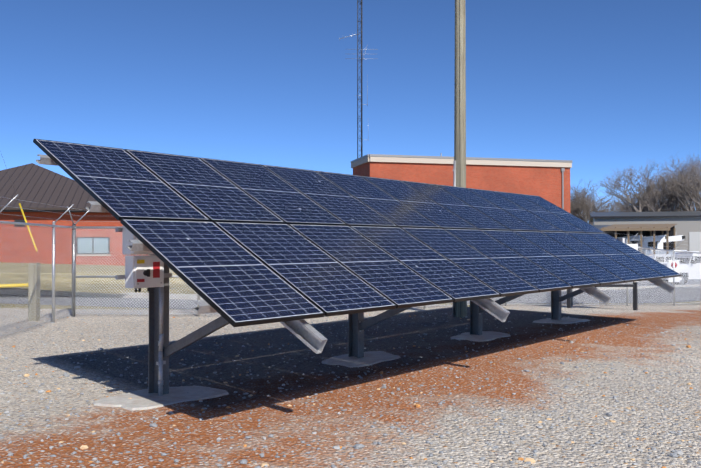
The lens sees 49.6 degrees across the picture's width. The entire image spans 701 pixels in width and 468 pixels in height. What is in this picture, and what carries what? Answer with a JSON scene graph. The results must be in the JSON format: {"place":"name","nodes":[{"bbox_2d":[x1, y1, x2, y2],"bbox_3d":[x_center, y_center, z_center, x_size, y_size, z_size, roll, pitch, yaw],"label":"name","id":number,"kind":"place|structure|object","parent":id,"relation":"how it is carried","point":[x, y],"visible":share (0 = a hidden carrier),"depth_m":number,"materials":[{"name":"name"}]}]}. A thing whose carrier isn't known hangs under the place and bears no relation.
{"place":"outdoors","nodes":[
{"label":"outdoors","id":0,"kind":"place"},
{"bbox_2d":[0,262,196,294],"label":"bank grass","id":1,"kind":"structure","parent":0,"point":[94,285],"depth_m":23.93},
{"bbox_2d":[0,301,691,309],"bbox_3d":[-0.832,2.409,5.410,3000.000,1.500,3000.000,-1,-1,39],"label":"ground","id":2,"kind":"structure","parent":0,"point":[467,303],"depth_m":25.60,"materials":[{"name":"grey stone"}]},
{"bbox_2d":[0,163,147,265],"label":"brick building","id":3,"kind":"structure","parent":2,"relation":"on","point":[32,183],"depth_m":46.26,"materials":[{"name":"red brick"}]},
{"bbox_2d":[0,302,700,467],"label":"gravel pad","id":4,"kind":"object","parent":2,"relation":"on","point":[470,449],"visible":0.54,"depth_m":7.61,"materials":[{"name":"grey gravel"}]},
{"bbox_2d":[0,151,50,320],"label":"guy wire and markers","id":5,"kind":"object","parent":4,"relation":"on","point":[31,291],"visible":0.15,"depth_m":14.67,"materials":[{"name":"yellow"}]},
{"bbox_2d":[115,226,171,395],"bbox_3d":[-1.891,0.642,7.188,0.240,1.981,0.620,-1,-1,39],"label":"electrical box","id":6,"kind":"object","parent":4,"relation":"on","point":[142,270],"visible":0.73,"depth_m":7.08,"materials":[{"name":"white paint"}]},
{"bbox_2d":[93,317,589,410],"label":"concrete pads","id":7,"kind":"object","parent":4,"relation":"on","point":[143,399],"visible":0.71,"depth_m":7.63,"materials":[{"name":"grey concrete"}]},
{"bbox_2d":[0,308,700,467],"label":"loose stones","id":8,"kind":"object","parent":4,"relation":"on","point":[676,453],"visible":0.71,"depth_m":6.72,"materials":[{"name":"grey gravel"}]},
{"bbox_2d":[453,0,466,316],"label":"utility pole","id":9,"kind":"object","parent":4,"relation":"on","point":[459,180],"visible":0.5,"depth_m":15.55,"materials":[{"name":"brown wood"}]},
{"bbox_2d":[0,194,700,335],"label":"chain link fence","id":10,"kind":"object","parent":2,"relation":"on","point":[74,227],"visible":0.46,"depth_m":15.58,"materials":[{"name":"silver metal"}]},
{"bbox_2d":[36,154,674,394],"bbox_3d":[1.637,0.620,10.574,2.858,2.618,11.260,-1,-1,39],"label":"support frame","id":11,"kind":"object","parent":2,"relation":"on","point":[309,335],"visible":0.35,"depth_m":7.51,"materials":[{"name":"grey metal"}]},
{"bbox_2d":[33,139,680,326],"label":"solar panels","id":12,"kind":"object","parent":11,"relation":"on","point":[236,244],"visible":1,"depth_m":8.13,"materials":[{"name":"blue"}]},
{"bbox_2d":[339,0,377,157],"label":"radio tower","id":13,"kind":"structure","parent":2,"relation":"on","point":[361,104],"depth_m":96.18,"materials":[{"name":"grey metal"}]},
{"bbox_2d":[351,153,571,212],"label":"brick building","id":14,"kind":"structure","parent":2,"relation":"on","point":[548,180],"depth_m":65.73,"materials":[{"name":"red brick"}]},
{"bbox_2d":[570,199,588,219],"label":"bare tree","id":15,"kind":"object","parent":2,"relation":"on","point":[576,212],"visible":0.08,"depth_m":171.66,"materials":[{"name":"brown plant"}]},
{"bbox_2d":[570,196,600,217],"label":"bare tree","id":16,"kind":"object","parent":2,"relation":"on","point":[584,208],"visible":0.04,"depth_m":173.00,"materials":[{"name":"brown plant"}]},
{"bbox_2d":[570,188,608,224],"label":"bare tree","id":17,"kind":"object","parent":2,"relation":"on","point":[587,199],"visible":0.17,"depth_m":211.72,"materials":[{"name":"brown plant"}]},
{"bbox_2d":[570,180,626,224],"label":"bare tree","id":18,"kind":"object","parent":2,"relation":"on","point":[583,205],"visible":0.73,"depth_m":166.82,"materials":[{"name":"brown plant"}]},
{"bbox_2d":[567,242,637,309],"bbox_3d":[6.614,1.129,19.950,1.872,1.956,0.138,0,-1,-1],"label":"support frame","id":19,"kind":"object","parent":2,"relation":"on","point":[634,245],"visible":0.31,"depth_m":19.92,"materials":[{"name":"white paint"}]},
{"bbox_2d":[577,203,668,222],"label":"hedge","id":20,"kind":"object","parent":2,"relation":"on","point":[611,209],"visible":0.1,"depth_m":159.49,"materials":[{"name":"brown plant"}]},
{"bbox_2d":[608,192,663,211],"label":"bare tree","id":21,"kind":"object","parent":2,"relation":"on","point":[623,205],"visible":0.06,"depth_m":179.75,"materials":[{"name":"brown plant"}]},
{"bbox_2d":[599,159,681,211],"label":"bare tree","id":22,"kind":"object","parent":2,"relation":"on","point":[648,186],"visible":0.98,"depth_m":140.34,"materials":[{"name":"brown plant"}]},
{"bbox_2d":[621,181,696,211],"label":"bush","id":23,"kind":"object","parent":2,"relation":"on","point":[637,206],"visible":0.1,"depth_m":154.30,"materials":[{"name":"brown plant"}]},
{"bbox_2d":[627,166,691,211],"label":"bare tree","id":24,"kind":"object","parent":2,"relation":"on","point":[673,205],"visible":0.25,"depth_m":147.05,"materials":[{"name":"brown plant"}]},
{"bbox_2d":[620,249,700,288],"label":"fence","id":25,"kind":"object","parent":2,"relation":"on","point":[682,272],"depth_m":42.39,"materials":[{"name":"silver metal"}]},
{"bbox_2d":[632,191,696,211],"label":"bush","id":26,"kind":"object","parent":2,"relation":"on","point":[670,207],"visible":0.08,"depth_m":157.95,"materials":[{"name":"brown plant"}]},
{"bbox_2d":[644,154,700,210],"bbox_3d":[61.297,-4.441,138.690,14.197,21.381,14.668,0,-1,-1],"label":"bare tree","id":27,"kind":"object","parent":2,"relation":"on","point":[685,186],"visible":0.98,"depth_m":139.28,"materials":[{"name":"brown plant"}]},
{"bbox_2d":[653,162,700,210],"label":"bare tree","id":28,"kind":"object","parent":2,"relation":"on","point":[683,209],"visible":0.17,"depth_m":145.25,"materials":[{"name":"brown plant"}]},
{"bbox_2d":[0,288,700,309],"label":"road","id":29,"kind":"structure","parent":0,"point":[644,296],"depth_m":25.59,"materials":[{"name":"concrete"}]},
{"bbox_2d":[0,284,700,299],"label":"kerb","id":30,"kind":"structure","parent":29,"relation":"on","point":[189,297],"depth_m":21.65,"materials":[{"name":"concrete"}]},
{"bbox_2d":[0,301,700,309],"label":"road verge","id":31,"kind":"structure","parent":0,"point":[60,307],"depth_m":18.17,"materials":[{"name":"beige plant"}]},
{"bbox_2d":[0,0,700,212],"label":"sky","id":32,"kind":"structure","parent":0,"point":[601,86],"materials":[{"name":"blue"}]},
{"bbox_2d":[618,279,700,288],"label":"parking lot","id":33,"kind":"structure","parent":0,"point":[639,283],"depth_m":50.13,"materials":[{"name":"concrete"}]},
{"bbox_2d":[617,235,642,241],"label":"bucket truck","id":34,"kind":"object","parent":33,"relation":"on","point":[637,236],"depth_m":110.68,"materials":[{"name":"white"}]},
{"bbox_2d":[619,235,670,254],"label":"bucket truck","id":35,"kind":"object","parent":33,"relation":"on","point":[648,239],"visible":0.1,"depth_m":108.01,"materials":[{"name":"white metal"}]},
{"bbox_2d":[590,211,700,253],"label":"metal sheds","id":36,"kind":"object","parent":33,"relation":"on","point":[687,224],"visible":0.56,"depth_m":124.03,"materials":[{"name":"grey metal"}]},
{"bbox_2d":[634,235,686,253],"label":"bucket truck","id":37,"kind":"object","parent":33,"relation":"on","point":[673,238],"visible":0.04,"depth_m":112.42,"materials":[{"name":"white metal"}]},
{"bbox_2d":[649,254,672,262],"bbox_3d":[26.365,2.752,64.181,5.910,2.038,2.380,0,-1,5],"label":"pickup truck","id":38,"kind":"object","parent":33,"relation":"on","point":[661,256],"depth_m":63.39,"materials":[{"name":"white metal"}]},
{"bbox_2d":[668,260,679,281],"bbox_3d":[18.040,2.060,42.322,0.620,1.250,0.027,0,-1,-1],"label":"entrance sign","id":39,"kind":"object","parent":33,"relation":"on","point":[677,267],"depth_m":42.32,"materials":[{"name":"white paint"}]},
{"bbox_2d":[662,253,700,284],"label":"fence","id":40,"kind":"object","parent":33,"relation":"on","point":[681,270],"depth_m":45.98,"materials":[{"name":"white"}]}
]}

